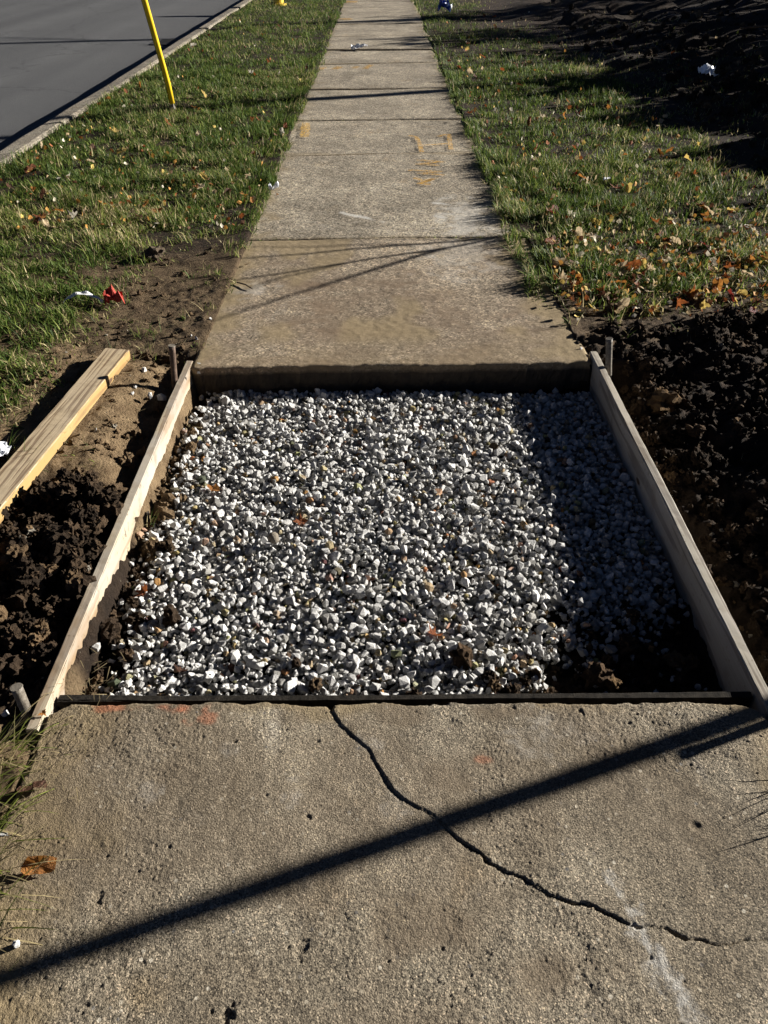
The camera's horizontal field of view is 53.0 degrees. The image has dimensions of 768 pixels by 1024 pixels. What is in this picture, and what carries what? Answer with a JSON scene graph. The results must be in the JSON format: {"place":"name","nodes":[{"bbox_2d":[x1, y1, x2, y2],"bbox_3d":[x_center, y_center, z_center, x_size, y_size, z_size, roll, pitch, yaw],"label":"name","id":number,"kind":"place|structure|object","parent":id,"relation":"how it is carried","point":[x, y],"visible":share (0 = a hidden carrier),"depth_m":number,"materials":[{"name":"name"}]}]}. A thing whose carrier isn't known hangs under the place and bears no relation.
{"place":"outdoors","nodes":[
{"label":"outdoors","id":0,"kind":"place"},
{"bbox_2d":[0,0,242,149],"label":"road","id":1,"kind":"structure","parent":0,"point":[57,57],"depth_m":10.97,"materials":[{"name":"grey asphalt"}]},
{"bbox_2d":[149,39,179,45],"bbox_3d":[-3.122,-6.901,11.304,0.500,0.021,0.620,0,38,0],"label":"storm drain","id":2,"kind":"object","parent":1,"relation":"on","point":[165,42],"visible":0.44,"depth_m":11.24,"materials":[{"name":"asphalt"}]},
{"bbox_2d":[0,0,767,1023],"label":"sidewalk","id":3,"kind":"structure","parent":0,"point":[264,862],"depth_m":1.45,"materials":[{"name":"concrete"}]},
{"bbox_2d":[12,940,19,947],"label":"stone","id":4,"kind":"object","parent":3,"relation":"on","point":[15,943],"visible":1,"depth_m":1.25,"materials":[{"name":"white stone"}]},
{"bbox_2d":[17,780,46,791],"bbox_3d":[-0.674,0.526,1.473,0.055,0.021,0.028,-14,40,-17],"label":"fallen leaf","id":5,"kind":"object","parent":3,"relation":"on","point":[35,784],"visible":0.99,"depth_m":1.48,"materials":[{"name":"brown plant"}]},
{"bbox_2d":[20,855,56,874],"bbox_3d":[-0.606,0.618,1.347,0.061,0.013,0.030,-3,68,0],"label":"fallen leaf","id":6,"kind":"object","parent":3,"relation":"on","point":[45,867],"visible":0.92,"depth_m":1.35,"materials":[{"name":"orange plant"}]},
{"bbox_2d":[268,181,278,189],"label":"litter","id":7,"kind":"object","parent":3,"relation":"on","point":[274,186],"visible":1,"depth_m":4.66,"materials":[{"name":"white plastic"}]},
{"bbox_2d":[351,43,367,48],"bbox_3d":[-0.312,-5.881,9.715,0.235,0.060,0.151,-7,38,-9],"label":"paper scrap","id":8,"kind":"object","parent":3,"relation":"on","point":[357,45],"visible":1,"depth_m":9.70,"materials":[{"name":"white paper"}]},
{"bbox_2d":[57,691,752,709],"bbox_3d":[0.048,0.440,1.709,1.512,0.102,0.024,0,38,0],"label":"joint strip","id":9,"kind":"object","parent":3,"relation":"attached to","point":[330,702],"visible":0.42,"depth_m":1.68,"materials":[{"name":"black rubber"}]},
{"bbox_2d":[0,0,767,828],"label":"ground","id":10,"kind":"structure","parent":0,"point":[696,372],"depth_m":3.30,"materials":[{"name":"soil"}]},
{"bbox_2d":[1,710,8,716],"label":"stone","id":11,"kind":"object","parent":10,"relation":"on","point":[5,713],"visible":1,"depth_m":1.63,"materials":[{"name":"white stone"}]},
{"bbox_2d":[0,441,10,455],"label":"white cup shard","id":12,"kind":"object","parent":10,"relation":"on","point":[4,448],"visible":1,"depth_m":2.32,"materials":[{"name":"plastic"}]},
{"bbox_2d":[0,653,23,682],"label":"dirt clod","id":13,"kind":"object","parent":10,"relation":"on","point":[10,665],"visible":0.98,"depth_m":1.74,"materials":[{"name":"soil"}]},
{"bbox_2d":[0,540,34,572],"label":"dirt clod","id":14,"kind":"object","parent":10,"relation":"on","point":[3,564],"visible":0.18,"depth_m":2.00,"materials":[{"name":"soil"}]},
{"bbox_2d":[10,683,32,725],"bbox_3d":[-0.761,0.466,1.667,0.026,0.246,0.046,-14,40,-18],"label":"form stake","id":15,"kind":"object","parent":10,"relation":"on","point":[17,690],"visible":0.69,"depth_m":1.61,"materials":[{"name":"metal"}]},
{"bbox_2d":[24,164,35,172],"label":"fallen leaf","id":16,"kind":"object","parent":10,"relation":"on","point":[30,168],"visible":0.96,"depth_m":5.12,"materials":[{"name":"brown plant"}]},
{"bbox_2d":[33,213,43,222],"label":"fallen leaf","id":17,"kind":"object","parent":10,"relation":"on","point":[37,217],"visible":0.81,"depth_m":4.18,"materials":[{"name":"brown plant"}]},
{"bbox_2d":[39,188,44,198],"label":"fallen leaf","id":18,"kind":"object","parent":10,"relation":"on","point":[41,194],"visible":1,"depth_m":4.51,"materials":[{"name":"brown plant"}]},
{"bbox_2d":[42,219,48,226],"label":"fallen leaf","id":19,"kind":"object","parent":10,"relation":"on","point":[45,222],"visible":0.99,"depth_m":4.15,"materials":[{"name":"beige plant"}]},
{"bbox_2d":[0,348,130,522],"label":"loose plank","id":20,"kind":"object","parent":10,"relation":"on","point":[21,469],"visible":1,"depth_m":2.44,"materials":[{"name":"brown wood"}]},
{"bbox_2d":[67,210,76,219],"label":"fallen leaf","id":21,"kind":"object","parent":10,"relation":"on","point":[73,214],"visible":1,"depth_m":4.14,"materials":[{"name":"white plant"}]},
{"bbox_2d":[64,575,96,598],"bbox_3d":[-0.769,0.203,1.946,0.092,0.082,0.076,0,38,0],"label":"dirt clod","id":22,"kind":"object","parent":10,"relation":"on","point":[82,586],"visible":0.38,"depth_m":1.93,"materials":[{"name":"soil"}]},
{"bbox_2d":[63,291,102,302],"bbox_3d":[-1.286,-0.916,3.284,0.165,0.046,0.030,-3,38,-3],"label":"paper strip","id":23,"kind":"object","parent":10,"relation":"on","point":[87,293],"visible":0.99,"depth_m":3.28,"materials":[{"name":"white paper"}]},
{"bbox_2d":[90,143,95,151],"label":"fallen leaf","id":24,"kind":"object","parent":10,"relation":"on","point":[92,145],"visible":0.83,"depth_m":5.53,"materials":[{"name":"brown plant"}]},
{"bbox_2d":[25,361,192,738],"bbox_3d":[-0.733,-0.006,2.291,0.032,0.142,1.668,0,38,0],"label":"form board","id":25,"kind":"object","parent":10,"relation":"on","point":[115,551],"visible":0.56,"depth_m":2.05,"materials":[{"name":"brown wood"}]},
{"bbox_2d":[99,618,121,643],"bbox_3d":[-0.685,0.297,1.922,0.066,0.051,0.060,-27,45,-31],"label":"dirt clod","id":26,"kind":"object","parent":10,"relation":"on","point":[110,628],"visible":0.98,"depth_m":1.91,"materials":[{"name":"soil"}]},
{"bbox_2d":[103,285,124,304],"bbox_3d":[-1.163,-0.936,3.299,0.082,0.082,0.069,-15,40,-18],"label":"red wrapper","id":27,"kind":"object","parent":10,"relation":"on","point":[110,293],"visible":1,"depth_m":3.29,"materials":[{"name":"plastic"}]},
{"bbox_2d":[117,148,126,153],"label":"fallen leaf","id":28,"kind":"object","parent":10,"relation":"on","point":[120,151],"visible":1,"depth_m":5.35,"materials":[{"name":"brown plant"}]},
{"bbox_2d":[0,0,251,166],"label":"kerb","id":29,"kind":"structure","parent":10,"relation":"on","point":[32,138],"depth_m":7.09,"materials":[{"name":"concrete"}]},
{"bbox_2d":[141,246,164,261],"bbox_3d":[-1.129,-1.261,3.772,0.110,0.100,0.102,0,38,0],"label":"dirt clod","id":30,"kind":"object","parent":10,"relation":"on","point":[151,253],"visible":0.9,"depth_m":3.74,"materials":[{"name":"soil"}]},
{"bbox_2d":[141,0,175,111],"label":"guy wire guard","id":31,"kind":"object","parent":10,"relation":"on","point":[149,18],"visible":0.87,"depth_m":6.20,"materials":[{"name":"yellow plastic"}]},
{"bbox_2d":[156,393,166,400],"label":"stone","id":32,"kind":"object","parent":10,"relation":"on","point":[161,397],"visible":1,"depth_m":2.75,"materials":[{"name":"grey stone"}]},
{"bbox_2d":[168,344,177,391],"bbox_3d":[-0.760,-0.465,2.802,0.051,0.310,0.025,0,38,0],"label":"form stake","id":33,"kind":"object","parent":10,"relation":"on","point":[173,364],"visible":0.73,"depth_m":2.74,"materials":[{"name":"wood"}]},
{"bbox_2d":[196,182,204,188],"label":"fallen leaf","id":34,"kind":"object","parent":10,"relation":"on","point":[201,185],"visible":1,"depth_m":4.59,"materials":[{"name":"beige plant"}]},
{"bbox_2d":[199,172,207,179],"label":"fallen leaf","id":35,"kind":"object","parent":10,"relation":"on","point":[203,176],"visible":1,"depth_m":4.78,"materials":[{"name":"yellow plant"}]},
{"bbox_2d":[223,188,230,197],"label":"fallen leaf","id":36,"kind":"object","parent":10,"relation":"on","point":[227,190],"visible":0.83,"depth_m":4.59,"materials":[{"name":"brown plant"}]},
{"bbox_2d":[271,0,285,5],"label":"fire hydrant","id":37,"kind":"object","parent":10,"relation":"on","point":[278,2],"visible":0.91,"depth_m":14.56,"materials":[{"name":"yellow metal"}]},
{"bbox_2d":[0,96,766,970],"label":"ragged grass","id":38,"kind":"structure","parent":10,"relation":"on","point":[32,736],"depth_m":1.52,"materials":[{"name":"green plant"}]},
{"bbox_2d":[0,0,767,723],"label":"soil crumbs","id":39,"kind":"object","parent":10,"relation":"on","point":[74,546],"visible":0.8,"depth_m":2.17,"materials":[{"name":"brown soil"}]},
{"bbox_2d":[0,11,767,320],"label":"leaf litter","id":40,"kind":"object","parent":10,"relation":"on","point":[633,278],"visible":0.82,"depth_m":4.09,"materials":[{"name":"dry leaves"}]},
{"bbox_2d":[674,171,680,177],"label":"fallen leaf","id":41,"kind":"object","parent":40,"relation":"on","point":[677,174],"visible":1,"depth_m":4.87,"materials":[{"name":"brown plant"}]},
{"bbox_2d":[0,13,767,921],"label":"dry straw","id":42,"kind":"object","parent":10,"relation":"on","point":[170,375],"visible":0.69,"depth_m":3.10,"materials":[{"name":"beige plant"}]},
{"bbox_2d":[91,387,706,695],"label":"gravel","id":43,"kind":"structure","parent":10,"relation":"on","point":[424,410],"depth_m":2.21,"materials":[{"name":"grey gravel"}]},
{"bbox_2d":[134,582,147,596],"bbox_3d":[-0.638,0.206,2.032,0.062,0.027,0.045,-46,62,3],"label":"fallen leaf","id":44,"kind":"object","parent":43,"relation":"on","point":[143,590],"visible":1,"depth_m":2.04,"materials":[{"name":"orange plant"}]},
{"bbox_2d":[162,604,180,628],"bbox_3d":[-0.540,0.268,1.963,0.049,0.060,0.058,0,38,0],"label":"dirt clod","id":45,"kind":"object","parent":43,"relation":"on","point":[172,616],"visible":0.99,"depth_m":1.95,"materials":[{"name":"soil"}]},
{"bbox_2d":[173,663,187,672],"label":"fallen leaf","id":46,"kind":"object","parent":43,"relation":"on","point":[179,669],"visible":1,"depth_m":1.83,"materials":[{"name":"brown plant"}]},
{"bbox_2d":[207,484,219,490],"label":"fallen leaf","id":47,"kind":"object","parent":43,"relation":"on","point":[215,487],"visible":1,"depth_m":2.39,"materials":[{"name":"orange plant"}]},
{"bbox_2d":[268,532,278,543],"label":"pebble","id":48,"kind":"object","parent":43,"relation":"on","point":[273,537],"visible":1,"depth_m":2.17,"materials":[{"name":"stone"}]},
{"bbox_2d":[291,657,300,668],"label":"dirt clod","id":49,"kind":"object","parent":43,"relation":"on","point":[295,662],"visible":1,"depth_m":1.84,"materials":[{"name":"soil"}]},
{"bbox_2d":[294,514,307,524],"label":"fallen leaf","id":50,"kind":"object","parent":43,"relation":"on","point":[300,520],"visible":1,"depth_m":2.26,"materials":[{"name":"orange plant"}]},
{"bbox_2d":[365,574,375,584],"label":"fallen leaf","id":51,"kind":"object","parent":43,"relation":"on","point":[369,579],"visible":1,"depth_m":2.07,"materials":[{"name":"brown plant"}]},
{"bbox_2d":[428,624,442,635],"bbox_3d":[0.128,0.297,1.911,0.042,0.041,0.045,6,38,8],"label":"fallen leaf","id":52,"kind":"object","parent":43,"relation":"on","point":[432,632],"visible":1,"depth_m":1.91,"materials":[{"name":"orange plant"}]},
{"bbox_2d":[449,642,472,669],"bbox_3d":[0.186,0.350,1.851,0.059,0.079,0.062,0,38,0],"label":"dirt clod","id":53,"kind":"object","parent":43,"relation":"on","point":[462,654],"visible":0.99,"depth_m":1.84,"materials":[{"name":"soil"}]},
{"bbox_2d":[461,571,466,577],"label":"pebble","id":54,"kind":"object","parent":43,"relation":"on","point":[463,574],"visible":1,"depth_m":2.07,"materials":[{"name":"stone"}]},
{"bbox_2d":[579,661,613,690],"bbox_3d":[0.499,0.383,1.799,0.082,0.080,0.054,13,39,16],"label":"dirt clod","id":55,"kind":"object","parent":43,"relation":"on","point":[596,674],"visible":0.99,"depth_m":1.79,"materials":[{"name":"soil"}]},
{"bbox_2d":[604,676,621,691],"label":"dirt clod","id":56,"kind":"object","parent":55,"relation":"on","point":[614,684],"visible":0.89,"depth_m":1.78,"materials":[{"name":"soil"}]},
{"bbox_2d":[437,0,452,11],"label":"plastic bag","id":57,"kind":"object","parent":10,"relation":"on","point":[446,5],"visible":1,"depth_m":13.19,"materials":[{"name":"blue plastic"}]},
{"bbox_2d":[545,237,559,244],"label":"fallen leaf","id":58,"kind":"object","parent":10,"relation":"on","point":[550,240],"visible":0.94,"depth_m":3.93,"materials":[{"name":"brown plant"}]},
{"bbox_2d":[549,205,557,214],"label":"fallen leaf","id":59,"kind":"object","parent":10,"relation":"on","point":[556,206],"visible":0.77,"depth_m":4.31,"materials":[{"name":"brown plant"}]},
{"bbox_2d":[558,271,568,281],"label":"fallen leaf","id":60,"kind":"object","parent":10,"relation":"on","point":[563,276],"visible":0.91,"depth_m":3.47,"materials":[{"name":"beige plant"}]},
{"bbox_2d":[574,226,582,239],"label":"fallen leaf","id":61,"kind":"object","parent":10,"relation":"on","point":[579,230],"visible":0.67,"depth_m":4.00,"materials":[{"name":"beige plant"}]},
{"bbox_2d":[574,273,582,283],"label":"fallen leaf","id":62,"kind":"object","parent":10,"relation":"on","point":[579,279],"visible":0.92,"depth_m":3.48,"materials":[{"name":"orange plant"}]},
{"bbox_2d":[589,218,600,225],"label":"fallen leaf","id":63,"kind":"object","parent":10,"relation":"on","point":[598,221],"visible":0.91,"depth_m":4.18,"materials":[{"name":"plant"}]},
{"bbox_2d":[595,285,604,295],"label":"fallen leaf","id":64,"kind":"object","parent":10,"relation":"on","point":[598,290],"visible":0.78,"depth_m":3.42,"materials":[{"name":"brown plant"}]},
{"bbox_2d":[598,291,605,299],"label":"fallen leaf","id":65,"kind":"object","parent":10,"relation":"on","point":[602,294],"visible":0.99,"depth_m":3.35,"materials":[{"name":"brown plant"}]},
{"bbox_2d":[605,337,612,380],"bbox_3d":[0.837,-0.522,2.871,0.067,0.275,0.026,0,38,0],"label":"form stake","id":66,"kind":"object","parent":10,"relation":"on","point":[609,343],"visible":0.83,"depth_m":2.82,"materials":[{"name":"wood"}]},
{"bbox_2d":[612,293,621,302],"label":"fallen leaf","id":67,"kind":"object","parent":10,"relation":"on","point":[615,296],"visible":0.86,"depth_m":3.37,"materials":[{"name":"brown plant"}]},
{"bbox_2d":[611,280,625,284],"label":"fallen leaf","id":68,"kind":"object","parent":10,"relation":"on","point":[617,281],"visible":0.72,"depth_m":3.49,"materials":[{"name":"orange plant"}]},
{"bbox_2d":[615,260,628,274],"bbox_3d":[1.110,-1.135,3.584,0.088,0.088,0.030,30,-7,-23],"label":"fallen leaf","id":69,"kind":"object","parent":10,"relation":"on","point":[623,271],"visible":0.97,"depth_m":3.59,"materials":[{"name":"beige plant"}]},
{"bbox_2d":[616,298,629,310],"bbox_3d":[1.013,-0.882,3.274,0.082,0.029,0.044,-34,61,8],"label":"fallen leaf","id":70,"kind":"object","parent":10,"relation":"on","point":[624,303],"visible":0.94,"depth_m":3.27,"materials":[{"name":"beige plant"}]},
{"bbox_2d":[625,183,631,192],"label":"fallen leaf","id":71,"kind":"object","parent":10,"relation":"on","point":[628,186],"visible":0.91,"depth_m":4.67,"materials":[{"name":"yellow plant"}]},
{"bbox_2d":[625,259,640,270],"bbox_3d":[1.171,-1.159,3.619,0.077,0.045,0.014,-15,12,32],"label":"fallen leaf","id":72,"kind":"object","parent":10,"relation":"on","point":[637,262],"visible":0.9,"depth_m":3.62,"materials":[{"name":"orange plant"}]},
{"bbox_2d":[633,282,641,293],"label":"fallen leaf","id":73,"kind":"object","parent":10,"relation":"on","point":[636,288],"visible":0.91,"depth_m":3.42,"materials":[{"name":"beige plant"}]},
{"bbox_2d":[640,259,646,270],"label":"fallen leaf","id":74,"kind":"object","parent":10,"relation":"on","point":[643,261],"visible":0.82,"depth_m":3.65,"materials":[{"name":"yellow plant"}]},
{"bbox_2d":[648,303,660,311],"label":"fallen leaf","id":75,"kind":"object","parent":10,"relation":"on","point":[656,309],"visible":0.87,"depth_m":3.28,"materials":[{"name":"yellow plant"}]},
{"bbox_2d":[657,148,663,156],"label":"fallen leaf","id":76,"kind":"object","parent":10,"relation":"on","point":[660,152],"visible":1,"depth_m":5.34,"materials":[{"name":"brown plant"}]},
{"bbox_2d":[646,388,681,414],"bbox_3d":[0.981,-0.378,2.713,0.113,0.121,0.117,22,43,26],"label":"dirt clod","id":77,"kind":"object","parent":10,"relation":"on","point":[660,401],"visible":0.84,"depth_m":2.69,"materials":[{"name":"soil"}]},
{"bbox_2d":[670,236,681,244],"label":"fallen leaf","id":78,"kind":"object","parent":10,"relation":"on","point":[677,240],"visible":0.99,"depth_m":3.93,"materials":[{"name":"beige plant"}]},
{"bbox_2d":[589,351,767,719],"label":"form board","id":79,"kind":"object","parent":10,"relation":"on","point":[731,658],"visible":0.79,"depth_m":2.09,"materials":[{"name":"grey wood"}]},
{"bbox_2d":[676,298,686,308],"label":"fallen leaf","id":80,"kind":"object","parent":10,"relation":"on","point":[680,301],"visible":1,"depth_m":3.29,"materials":[{"name":"orange plant"}]},
{"bbox_2d":[685,423,705,438],"bbox_3d":[1.025,-0.267,2.541,0.064,0.059,0.052,0,38,0],"label":"dirt clod","id":81,"kind":"object","parent":10,"relation":"on","point":[695,431],"visible":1,"depth_m":2.52,"materials":[{"name":"soil"}]},
{"bbox_2d":[701,209,710,217],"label":"fallen leaf","id":82,"kind":"object","parent":10,"relation":"on","point":[705,214],"visible":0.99,"depth_m":4.29,"materials":[{"name":"orange plant"}]},
{"bbox_2d":[702,215,711,222],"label":"fallen leaf","id":83,"kind":"object","parent":10,"relation":"on","point":[707,219],"visible":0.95,"depth_m":4.23,"materials":[{"name":"orange plant"}]},
{"bbox_2d":[698,63,717,76],"bbox_3d":[3.080,-4.217,7.338,0.195,0.118,0.170,-28,45,-31],"label":"paper scrap","id":84,"kind":"object","parent":10,"relation":"on","point":[706,68],"visible":1,"depth_m":7.29,"materials":[{"name":"white paper"}]},
{"bbox_2d":[712,278,722,292],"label":"fallen leaf","id":85,"kind":"object","parent":10,"relation":"on","point":[718,283],"visible":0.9,"depth_m":3.43,"materials":[{"name":"orange plant"}]},
{"bbox_2d":[722,272,731,278],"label":"fallen leaf","id":86,"kind":"object","parent":10,"relation":"on","point":[725,275],"visible":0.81,"depth_m":3.52,"materials":[{"name":"brown plant"}]},
{"bbox_2d":[728,288,735,303],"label":"fallen leaf","id":87,"kind":"object","parent":10,"relation":"on","point":[731,294],"visible":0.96,"depth_m":3.37,"materials":[{"name":"red plant"}]},
{"bbox_2d":[727,207,739,210],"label":"fallen leaf","id":88,"kind":"object","parent":10,"relation":"on","point":[734,209],"visible":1,"depth_m":4.32,"materials":[{"name":"yellow plant"}]},
{"bbox_2d":[736,289,747,295],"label":"fallen leaf","id":89,"kind":"object","parent":10,"relation":"on","point":[744,292],"visible":1,"depth_m":3.36,"materials":[{"name":"yellow plant"}]},
{"bbox_2d":[745,255,754,263],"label":"fallen leaf","id":90,"kind":"object","parent":10,"relation":"on","point":[752,258],"visible":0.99,"depth_m":3.69,"materials":[{"name":"plant"}]},
{"bbox_2d":[749,307,758,312],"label":"fallen leaf","id":91,"kind":"object","parent":10,"relation":"on","point":[753,309],"visible":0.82,"depth_m":3.22,"materials":[{"name":"plant"}]},
{"bbox_2d":[749,296,762,306],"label":"fallen leaf","id":92,"kind":"object","parent":10,"relation":"on","point":[757,301],"visible":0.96,"depth_m":3.31,"materials":[{"name":"brown plant"}]},
{"bbox_2d":[0,0,767,428],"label":"grass","id":93,"kind":"structure","parent":0,"point":[526,180],"depth_m":4.97,"materials":[{"name":"green plant"}]},
{"bbox_2d":[551,257,568,265],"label":"fallen leaf","id":94,"kind":"object","parent":93,"relation":"on","point":[557,259],"visible":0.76,"depth_m":3.66,"materials":[{"name":"brown plant"}]},
{"bbox_2d":[586,232,599,237],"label":"fallen leaf","id":95,"kind":"object","parent":93,"relation":"on","point":[590,234],"visible":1,"depth_m":3.94,"materials":[{"name":"beige plant"}]},
{"label":"fallen leaf","id":96,"kind":"object","parent":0,"visible":0},
{"bbox_2d":[683,285,698,298],"bbox_3d":[1.353,-0.966,3.385,0.068,0.084,0.025,25,20,37],"label":"fallen leaf","id":97,"kind":"object","parent":96,"relation":"on","point":[687,293],"visible":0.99,"depth_m":3.40,"materials":[{"name":"brown plant"}]},
{"bbox_2d":[688,289,697,296],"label":"fallen leaf","id":98,"kind":"object","parent":96,"relation":"on","point":[692,292],"visible":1,"depth_m":3.37,"materials":[{"name":"brown plant"}]}
]}

